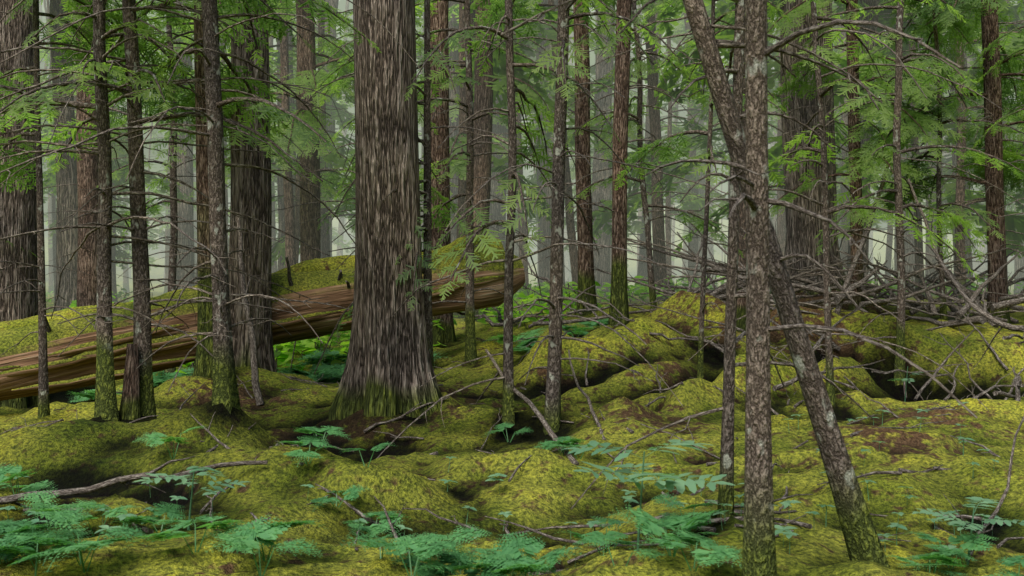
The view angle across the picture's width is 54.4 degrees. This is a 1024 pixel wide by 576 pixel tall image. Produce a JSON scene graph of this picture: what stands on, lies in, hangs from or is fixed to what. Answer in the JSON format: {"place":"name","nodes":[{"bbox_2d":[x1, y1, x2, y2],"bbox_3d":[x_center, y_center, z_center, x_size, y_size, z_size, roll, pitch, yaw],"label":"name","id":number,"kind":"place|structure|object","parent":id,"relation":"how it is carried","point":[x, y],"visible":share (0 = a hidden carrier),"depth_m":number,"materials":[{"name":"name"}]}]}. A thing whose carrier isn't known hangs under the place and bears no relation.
{"place":"outdoors","nodes":[
{"label":"outdoors","id":0,"kind":"place"},
{"bbox_2d":[0,1,1023,575],"bbox_3d":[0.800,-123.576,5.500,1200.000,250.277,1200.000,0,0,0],"label":"forest floor","id":1,"kind":"structure","parent":0,"point":[540,489],"depth_m":6.08,"materials":[{"name":"green plant"}]},
{"bbox_2d":[0,0,51,407],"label":"tree","id":2,"kind":"object","parent":1,"relation":"on","point":[18,211],"visible":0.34,"depth_m":11.77,"materials":[{"name":"grey plant"}]},
{"bbox_2d":[0,9,89,274],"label":"tree","id":3,"kind":"object","parent":1,"relation":"on","point":[52,40],"visible":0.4,"depth_m":12.13,"materials":[{"name":"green plant"}]},
{"bbox_2d":[41,0,54,292],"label":"tree","id":4,"kind":"object","parent":1,"relation":"on","point":[51,277],"visible":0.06,"depth_m":54.55,"materials":[{"name":"grey plant"}]},
{"bbox_2d":[40,0,56,299],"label":"tree","id":5,"kind":"object","parent":1,"relation":"on","point":[54,199],"visible":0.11,"depth_m":35.32,"materials":[{"name":"grey plant"}]},
{"bbox_2d":[41,0,117,311],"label":"tree","id":6,"kind":"object","parent":1,"relation":"on","point":[67,240],"visible":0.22,"depth_m":20.10,"materials":[{"name":"grey plant"}]},
{"bbox_2d":[40,0,131,264],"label":"tree","id":7,"kind":"object","parent":1,"relation":"on","point":[122,254],"visible":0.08,"depth_m":31.28,"materials":[{"name":"grey plant"}]},
{"bbox_2d":[0,0,172,417],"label":"tree","id":8,"kind":"object","parent":1,"relation":"on","point":[43,399],"visible":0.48,"depth_m":8.64,"materials":[{"name":"green plant"}]},
{"bbox_2d":[40,0,163,194],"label":"tree","id":9,"kind":"object","parent":1,"relation":"on","point":[48,134],"visible":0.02,"depth_m":29.05,"materials":[{"name":"plant"}]},
{"bbox_2d":[43,0,169,306],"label":"hemlock tree","id":10,"kind":"object","parent":1,"relation":"on","point":[87,171],"visible":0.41,"depth_m":14.86,"materials":[{"name":"brown plant"}]},
{"bbox_2d":[40,5,196,229],"bbox_3d":[-10.335,-8.118,25.353,4.560,18.295,4.223,0,0,-27],"label":"tree","id":11,"kind":"object","parent":1,"relation":"on","point":[116,182],"visible":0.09,"depth_m":25.69,"materials":[{"name":"grey plant"}]},
{"bbox_2d":[74,5,162,302],"bbox_3d":[-12.329,-7.567,29.586,3.470,16.996,3.700,0,0,0],"label":"tree","id":12,"kind":"object","parent":1,"relation":"on","point":[114,285],"visible":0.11,"depth_m":29.73,"materials":[{"name":"grey plant"}]},
{"bbox_2d":[119,344,140,419],"bbox_3d":[-2.694,0.719,7.000,0.154,0.656,0.155,0,0,-26],"label":"stump","id":13,"kind":"object","parent":1,"relation":"on","point":[129,409],"visible":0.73,"depth_m":6.96,"materials":[{"name":"brown wood"}]},
{"bbox_2d":[116,24,166,270],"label":"tree","id":14,"kind":"object","parent":1,"relation":"on","point":[157,231],"visible":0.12,"depth_m":48.52,"materials":[{"name":"grey plant"}]},
{"bbox_2d":[116,54,166,292],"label":"tree","id":15,"kind":"object","parent":1,"relation":"on","point":[126,281],"visible":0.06,"depth_m":55.94,"materials":[{"name":"grey plant"}]},
{"bbox_2d":[4,0,288,378],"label":"hemlock tree","id":16,"kind":"object","parent":1,"relation":"on","point":[203,365],"visible":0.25,"depth_m":9.42,"materials":[{"name":"brown plant"}]},
{"bbox_2d":[0,0,330,420],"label":"sapling","id":17,"kind":"object","parent":1,"relation":"on","point":[105,406],"visible":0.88,"depth_m":6.87,"materials":[{"name":"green plant"}]},
{"bbox_2d":[143,74,196,293],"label":"tree","id":18,"kind":"object","parent":1,"relation":"on","point":[167,234],"visible":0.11,"depth_m":46.88,"materials":[{"name":"grey plant"}]},
{"bbox_2d":[147,0,194,288],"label":"tree","id":19,"kind":"object","parent":1,"relation":"on","point":[185,211],"visible":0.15,"depth_m":28.99,"materials":[{"name":"grey plant"}]},
{"bbox_2d":[151,71,196,263],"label":"tree","id":20,"kind":"object","parent":1,"relation":"on","point":[195,223],"visible":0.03,"depth_m":57.91,"materials":[{"name":"grey plant"}]},
{"bbox_2d":[0,0,350,417],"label":"sapling","id":21,"kind":"object","parent":1,"relation":"on","point":[142,302],"visible":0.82,"depth_m":7.05,"materials":[{"name":"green plant"}]},
{"bbox_2d":[93,0,274,375],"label":"tree","id":22,"kind":"object","parent":1,"relation":"on","point":[173,155],"visible":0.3,"depth_m":12.49,"materials":[{"name":"green plant"}]},
{"bbox_2d":[150,166,229,274],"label":"tree","id":23,"kind":"object","parent":1,"relation":"on","point":[164,208],"visible":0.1,"depth_m":46.96,"materials":[{"name":"plant"}]},
{"bbox_2d":[0,0,422,412],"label":"sapling","id":24,"kind":"object","parent":1,"relation":"on","point":[225,392],"visible":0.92,"depth_m":6.54,"materials":[{"name":"green plant"}]},
{"bbox_2d":[221,35,229,252],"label":"tree","id":25,"kind":"object","parent":1,"relation":"on","point":[225,156],"visible":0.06,"depth_m":30.41,"materials":[{"name":"brown plant"}]},
{"bbox_2d":[150,0,326,144],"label":"tree","id":26,"kind":"object","parent":1,"relation":"on","point":[182,40],"visible":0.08,"depth_m":23.12,"materials":[{"name":"grey plant"}]},
{"bbox_2d":[188,0,309,371],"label":"cedar tree","id":27,"kind":"object","parent":1,"relation":"on","point":[251,192],"visible":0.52,"depth_m":10.23,"materials":[{"name":"brown plant"}]},
{"bbox_2d":[0,235,524,400],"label":"mossy fallen log","id":28,"kind":"object","parent":1,"relation":"on","point":[72,366],"visible":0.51,"depth_m":10.40,"materials":[{"name":"brown wood"}]},
{"bbox_2d":[228,20,318,272],"bbox_3d":[-7.984,-7.101,34.679,3.545,15.803,3.952,0,0,-29],"label":"tree","id":29,"kind":"object","parent":1,"relation":"on","point":[274,268],"visible":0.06,"depth_m":34.62,"materials":[{"name":"brown plant"}]},
{"bbox_2d":[221,1,352,263],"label":"tree","id":30,"kind":"object","parent":1,"relation":"on","point":[319,59],"visible":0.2,"depth_m":21.36,"materials":[{"name":"brown plant"}]},
{"bbox_2d":[220,0,354,267],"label":"tree","id":31,"kind":"object","parent":1,"relation":"on","point":[290,249],"visible":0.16,"depth_m":19.69,"materials":[{"name":"brown plant"}]},
{"bbox_2d":[180,0,422,261],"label":"hemlock tree","id":32,"kind":"object","parent":1,"relation":"on","point":[310,232],"visible":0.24,"depth_m":16.85,"materials":[{"name":"brown plant"}]},
{"bbox_2d":[272,0,343,270],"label":"tree","id":33,"kind":"object","parent":1,"relation":"on","point":[281,214],"visible":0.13,"depth_m":25.26,"materials":[{"name":"grey plant"}]},
{"bbox_2d":[269,0,354,266],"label":"tree","id":34,"kind":"object","parent":1,"relation":"on","point":[325,244],"visible":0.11,"depth_m":23.72,"materials":[{"name":"green plant"}]},
{"bbox_2d":[269,3,354,231],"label":"tree","id":35,"kind":"object","parent":1,"relation":"on","point":[343,113],"visible":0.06,"depth_m":30.84,"materials":[{"name":"green plant"}]},
{"bbox_2d":[270,0,354,256],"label":"tree","id":36,"kind":"object","parent":1,"relation":"on","point":[332,126],"visible":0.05,"depth_m":32.81,"materials":[{"name":"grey plant"}]},
{"bbox_2d":[332,0,354,255],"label":"tree","id":37,"kind":"object","parent":1,"relation":"on","point":[340,230],"visible":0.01,"depth_m":66.48,"materials":[{"name":"grey plant"}]},
{"bbox_2d":[272,9,465,249],"bbox_3d":[-1.609,-2.804,12.148,2.511,8.052,2.061,0,0,15],"label":"tree","id":38,"kind":"object","parent":1,"relation":"on","point":[336,86],"visible":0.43,"depth_m":12.22,"materials":[{"name":"green plant"}]},
{"bbox_2d":[302,0,457,420],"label":"tree","id":39,"kind":"object","parent":1,"relation":"on","point":[388,370],"visible":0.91,"depth_m":7.77,"materials":[{"name":"brown plant"}]},
{"bbox_2d":[310,0,521,387],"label":"tree","id":40,"kind":"object","parent":1,"relation":"on","point":[426,228],"visible":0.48,"depth_m":8.36,"materials":[{"name":"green plant"}]},
{"bbox_2d":[418,4,423,249],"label":"tree","id":41,"kind":"object","parent":1,"relation":"on","point":[422,149],"visible":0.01,"depth_m":39.87,"materials":[{"name":"grey plant"}]},
{"bbox_2d":[422,0,483,344],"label":"cedar tree","id":42,"kind":"object","parent":1,"relation":"on","point":[439,20],"visible":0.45,"depth_m":13.36,"materials":[{"name":"brown plant"}]},
{"bbox_2d":[415,0,500,241],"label":"tree","id":43,"kind":"object","parent":1,"relation":"on","point":[453,23],"visible":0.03,"depth_m":28.85,"materials":[{"name":"grey plant"}]},
{"bbox_2d":[349,0,575,363],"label":"tree","id":44,"kind":"object","parent":1,"relation":"on","point":[470,344],"visible":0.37,"depth_m":10.45,"materials":[{"name":"green plant"}]},
{"bbox_2d":[417,0,555,318],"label":"tree","id":45,"kind":"object","parent":1,"relation":"on","point":[461,138],"visible":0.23,"depth_m":19.57,"materials":[{"name":"brown plant"}]},
{"bbox_2d":[449,22,568,157],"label":"tree","id":46,"kind":"object","parent":1,"relation":"on","point":[495,120],"visible":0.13,"depth_m":26.59,"materials":[{"name":"green plant"}]},
{"bbox_2d":[0,318,1023,575],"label":"oak fern","id":47,"kind":"object","parent":1,"relation":"on","point":[16,540],"visible":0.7,"depth_m":3.84,"materials":[{"name":"green plant"}]},
{"bbox_2d":[0,39,1023,574],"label":"fallen branches","id":48,"kind":"object","parent":1,"relation":"on","point":[972,301],"visible":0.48,"depth_m":9.88,"materials":[{"name":"brown wood"}]},
{"bbox_2d":[0,366,1023,570],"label":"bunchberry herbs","id":49,"kind":"object","parent":1,"relation":"on","point":[678,483],"visible":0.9,"depth_m":4.34,"materials":[{"name":"green plant"}]},
{"bbox_2d":[453,0,572,249],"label":"tree","id":50,"kind":"object","parent":1,"relation":"on","point":[495,207],"visible":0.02,"depth_m":30.67,"materials":[{"name":"grey plant"}]},
{"bbox_2d":[419,0,631,321],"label":"tree","id":51,"kind":"object","parent":1,"relation":"on","point":[488,90],"visible":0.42,"depth_m":16.68,"materials":[{"name":"brown plant"}]},
{"bbox_2d":[377,0,676,457],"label":"sapling","id":52,"kind":"object","parent":1,"relation":"on","point":[510,223],"visible":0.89,"depth_m":7.37,"materials":[{"name":"green plant"}]},
{"bbox_2d":[448,0,608,288],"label":"tree","id":53,"kind":"object","parent":1,"relation":"on","point":[546,225],"visible":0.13,"depth_m":27.83,"materials":[{"name":"grey plant"}]},
{"bbox_2d":[40,0,1020,280],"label":"forest conifers","id":54,"kind":"object","parent":1,"relation":"on","point":[148,154],"visible":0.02,"depth_m":99.08,"materials":[{"name":"plant"}]},
{"bbox_2d":[492,20,574,298],"bbox_3d":[0.100,-7.873,26.201,3.470,17.311,4.339,0,0,6],"label":"tree","id":55,"kind":"object","parent":1,"relation":"on","point":[522,229],"visible":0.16,"depth_m":25.79,"materials":[{"name":"green plant"}]},
{"bbox_2d":[46,268,1023,374],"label":"understory shrubs","id":56,"kind":"object","parent":1,"relation":"on","point":[310,346],"visible":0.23,"depth_m":14.36,"materials":[{"name":"green plant"}]},
{"bbox_2d":[507,28,590,285],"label":"tree","id":57,"kind":"object","parent":1,"relation":"on","point":[536,175],"visible":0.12,"depth_m":32.09,"materials":[{"name":"grey plant"}]},
{"bbox_2d":[449,0,650,297],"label":"tree","id":58,"kind":"object","parent":1,"relation":"on","point":[551,33],"visible":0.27,"depth_m":21.03,"materials":[{"name":"green plant"}]},
{"bbox_2d":[564,5,573,281],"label":"tree","id":59,"kind":"object","parent":1,"relation":"on","point":[567,263],"visible":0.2,"depth_m":85.06,"materials":[{"name":"grey plant"}]},
{"bbox_2d":[497,0,644,315],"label":"hemlock tree","id":60,"kind":"object","parent":1,"relation":"on","point":[586,278],"visible":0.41,"depth_m":12.93,"materials":[{"name":"brown plant"}]},
{"bbox_2d":[475,0,694,325],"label":"hemlock tree","id":61,"kind":"object","parent":1,"relation":"on","point":[619,287],"visible":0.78,"depth_m":10.42,"materials":[{"name":"brown plant"}]},
{"bbox_2d":[445,0,728,434],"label":"sapling","id":62,"kind":"object","parent":1,"relation":"on","point":[552,407],"visible":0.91,"depth_m":7.28,"materials":[{"name":"green plant"}]},
{"bbox_2d":[569,80,662,271],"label":"tree","id":63,"kind":"object","parent":1,"relation":"on","point":[631,112],"visible":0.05,"depth_m":40.46,"materials":[{"name":"green plant"}]},
{"bbox_2d":[591,5,642,296],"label":"tree","id":64,"kind":"object","parent":1,"relation":"on","point":[602,260],"visible":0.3,"depth_m":28.93,"materials":[{"name":"grey plant"}]},
{"bbox_2d":[566,34,678,203],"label":"tree","id":65,"kind":"object","parent":1,"relation":"on","point":[592,72],"visible":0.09,"depth_m":32.93,"materials":[{"name":"grey plant"}]},
{"bbox_2d":[541,0,727,301],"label":"tree","id":66,"kind":"object","parent":1,"relation":"on","point":[658,227],"visible":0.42,"depth_m":20.72,"materials":[{"name":"green plant"}]},
{"bbox_2d":[533,0,745,311],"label":"tree","id":67,"kind":"object","parent":1,"relation":"on","point":[640,106],"visible":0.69,"depth_m":12.46,"materials":[{"name":"green plant"}]},
{"bbox_2d":[637,4,643,270],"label":"tree","id":68,"kind":"object","parent":1,"relation":"on","point":[639,209],"visible":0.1,"depth_m":56.10,"materials":[{"name":"brown plant"}]},
{"bbox_2d":[610,2,727,294],"bbox_3d":[4.537,-10.225,32.937,4.318,21.743,4.086,0,0,-20],"label":"tree","id":69,"kind":"object","parent":1,"relation":"on","point":[642,269],"visible":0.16,"depth_m":32.61,"materials":[{"name":"green plant"}]},
{"bbox_2d":[630,18,727,294],"bbox_3d":[5.209,-7.009,29.224,4.094,15.344,3.259,0,0,-33],"label":"tree","id":70,"kind":"object","parent":1,"relation":"on","point":[696,203],"visible":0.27,"depth_m":29.26,"materials":[{"name":"green plant"}]},
{"bbox_2d":[642,12,716,230],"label":"tree","id":71,"kind":"object","parent":1,"relation":"on","point":[675,119],"visible":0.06,"depth_m":48.21,"materials":[{"name":"green plant"}]},
{"bbox_2d":[661,14,713,286],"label":"tree","id":72,"kind":"object","parent":1,"relation":"on","point":[675,30],"visible":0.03,"depth_m":41.42,"materials":[{"name":"grey plant"}]},
{"bbox_2d":[661,13,728,285],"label":"tree","id":73,"kind":"object","parent":1,"relation":"on","point":[693,245],"visible":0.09,"depth_m":34.76,"materials":[{"name":"green plant"}]},
{"bbox_2d":[501,0,889,567],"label":"leaning sapling","id":74,"kind":"object","parent":1,"relation":"on","point":[861,539],"visible":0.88,"depth_m":3.67,"materials":[{"name":"brown plant"}]},
{"bbox_2d":[671,168,727,285],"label":"tree","id":75,"kind":"object","parent":1,"relation":"on","point":[684,245],"visible":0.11,"depth_m":63.40,"materials":[{"name":"grey plant"}]},
{"bbox_2d":[704,122,716,289],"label":"tree","id":76,"kind":"object","parent":1,"relation":"on","point":[710,245],"visible":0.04,"depth_m":59.10,"materials":[{"name":"grey plant"}]},
{"bbox_2d":[583,0,845,378],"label":"tree","id":77,"kind":"object","parent":1,"relation":"on","point":[707,168],"visible":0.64,"depth_m":9.04,"materials":[{"name":"green plant"}]},
{"bbox_2d":[656,0,780,249],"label":"tree","id":78,"kind":"object","parent":1,"relation":"on","point":[708,10],"visible":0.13,"depth_m":28.14,"materials":[{"name":"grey plant"}]},
{"bbox_2d":[631,0,847,290],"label":"tree","id":79,"kind":"object","parent":1,"relation":"on","point":[668,28],"visible":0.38,"depth_m":17.18,"materials":[{"name":"green plant"}]},
{"bbox_2d":[736,292,745,332],"bbox_3d":[2.379,0.295,10.300,0.256,0.509,0.249,0,0,-8],"label":"stump","id":80,"kind":"object","parent":1,"relation":"on","point":[741,312],"visible":0.3,"depth_m":10.21,"materials":[{"name":"brown plant"}]},
{"bbox_2d":[627,0,883,217],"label":"tree","id":81,"kind":"object","parent":1,"relation":"on","point":[722,6],"visible":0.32,"depth_m":19.41,"materials":[{"name":"green plant"}]},
{"bbox_2d":[571,0,966,517],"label":"sapling","id":82,"kind":"object","parent":1,"relation":"on","point":[726,492],"visible":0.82,"depth_m":4.58,"materials":[{"name":"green plant"}]},
{"bbox_2d":[769,53,785,255],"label":"tree","id":83,"kind":"object","parent":1,"relation":"on","point":[781,227],"visible":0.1,"depth_m":28.24,"materials":[{"name":"grey plant"}]},
{"bbox_2d":[712,58,842,212],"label":"tree","id":84,"kind":"object","parent":1,"relation":"on","point":[724,145],"visible":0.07,"depth_m":31.67,"materials":[{"name":"green plant"}]},
{"bbox_2d":[673,0,916,252],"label":"tree","id":85,"kind":"object","parent":1,"relation":"on","point":[777,151],"visible":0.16,"depth_m":17.50,"materials":[{"name":"green plant"}]},
{"bbox_2d":[631,0,977,575],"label":"sapling","id":86,"kind":"object","parent":1,"relation":"on","point":[759,553],"visible":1,"depth_m":3.35,"materials":[{"name":"brown plant"}]},
{"bbox_2d":[724,0,884,294],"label":"tree","id":87,"kind":"object","parent":1,"relation":"on","point":[800,239],"visible":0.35,"depth_m":14.71,"materials":[{"name":"brown plant"}]},
{"bbox_2d":[688,0,1004,410],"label":"tree","id":88,"kind":"object","parent":1,"relation":"on","point":[822,148],"visible":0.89,"depth_m":8.20,"materials":[{"name":"green plant"}]},
{"bbox_2d":[834,7,884,273],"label":"tree","id":89,"kind":"object","parent":1,"relation":"on","point":[844,244],"visible":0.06,"depth_m":30.57,"materials":[{"name":"brown plant"}]},
{"bbox_2d":[745,0,994,310],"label":"hemlock tree","id":90,"kind":"object","parent":1,"relation":"on","point":[854,136],"visible":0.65,"depth_m":12.48,"materials":[{"name":"green plant"}]},
{"bbox_2d":[884,162,893,283],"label":"tree","id":91,"kind":"object","parent":1,"relation":"on","point":[889,242],"visible":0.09,"depth_m":37.27,"materials":[{"name":"grey plant"}]},
{"bbox_2d":[840,0,949,280],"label":"tree","id":92,"kind":"object","parent":1,"relation":"on","point":[884,14],"visible":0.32,"depth_m":19.66,"materials":[{"name":"grey plant"}]},
{"bbox_2d":[767,0,1023,385],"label":"tree","id":93,"kind":"object","parent":1,"relation":"on","point":[897,152],"visible":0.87,"depth_m":9.96,"materials":[{"name":"green plant"}]},
{"bbox_2d":[824,0,1023,320],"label":"tree","id":94,"kind":"object","parent":1,"relation":"on","point":[939,206],"visible":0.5,"depth_m":12.51,"materials":[{"name":"green plant"}]},
{"bbox_2d":[830,0,1023,323],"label":"hemlock tree","id":95,"kind":"object","parent":1,"relation":"on","point":[992,87],"visible":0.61,"depth_m":12.94,"materials":[{"name":"green plant"}]},
{"bbox_2d":[832,0,1023,296],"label":"tree","id":96,"kind":"object","parent":1,"relation":"on","point":[918,258],"visible":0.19,"depth_m":20.86,"materials":[{"name":"brown plant"}]},
{"bbox_2d":[836,0,1023,288],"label":"tree","id":97,"kind":"object","parent":1,"relation":"on","point":[1018,17],"visible":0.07,"depth_m":24.95,"materials":[{"name":"grey plant"}]},
{"bbox_2d":[925,33,952,295],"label":"tree","id":98,"kind":"object","parent":1,"relation":"on","point":[931,259],"visible":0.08,"depth_m":29.76,"materials":[{"name":"grey plant"}]},
{"bbox_2d":[859,0,1023,303],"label":"tree","id":99,"kind":"object","parent":1,"relation":"on","point":[1014,222],"visible":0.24,"depth_m":18.26,"materials":[{"name":"green plant"}]},
{"bbox_2d":[871,2,1023,274],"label":"tree","id":100,"kind":"object","parent":1,"relation":"on","point":[945,142],"visible":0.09,"depth_m":20.59,"materials":[{"name":"green plant"}]},
{"bbox_2d":[880,7,1017,293],"bbox_3d":[13.124,-16.414,31.382,3.015,34.096,4.911,0,0,-31],"label":"tree","id":101,"kind":"object","parent":1,"relation":"on","point":[909,259],"visible":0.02,"depth_m":31.31,"materials":[{"name":"grey plant"}]},
{"bbox_2d":[914,0,1022,247],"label":"tree","id":102,"kind":"object","parent":1,"relation":"on","point":[948,172],"visible":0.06,"depth_m":29.54,"materials":[{"name":"grey plant"}]},
{"bbox_2d":[920,0,1023,212],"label":"tree","id":103,"kind":"object","parent":1,"relation":"on","point":[1019,195],"visible":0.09,"depth_m":20.51,"materials":[{"name":"green plant"}]},
{"bbox_2d":[977,185,987,284],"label":"tree","id":104,"kind":"object","parent":1,"relation":"on","point":[983,267],"visible":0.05,"depth_m":72.20,"materials":[{"name":"grey plant"}]},
{"bbox_2d":[964,0,1023,314],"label":"tree","id":105,"kind":"object","parent":1,"relation":"on","point":[1018,109],"visible":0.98,"depth_m":11.45,"materials":[{"name":"green plant"}]},
{"bbox_2d":[977,0,1023,294],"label":"tree","id":106,"kind":"object","parent":1,"relation":"on","point":[1018,263],"visible":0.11,"depth_m":38.97,"materials":[{"name":"grey plant"}]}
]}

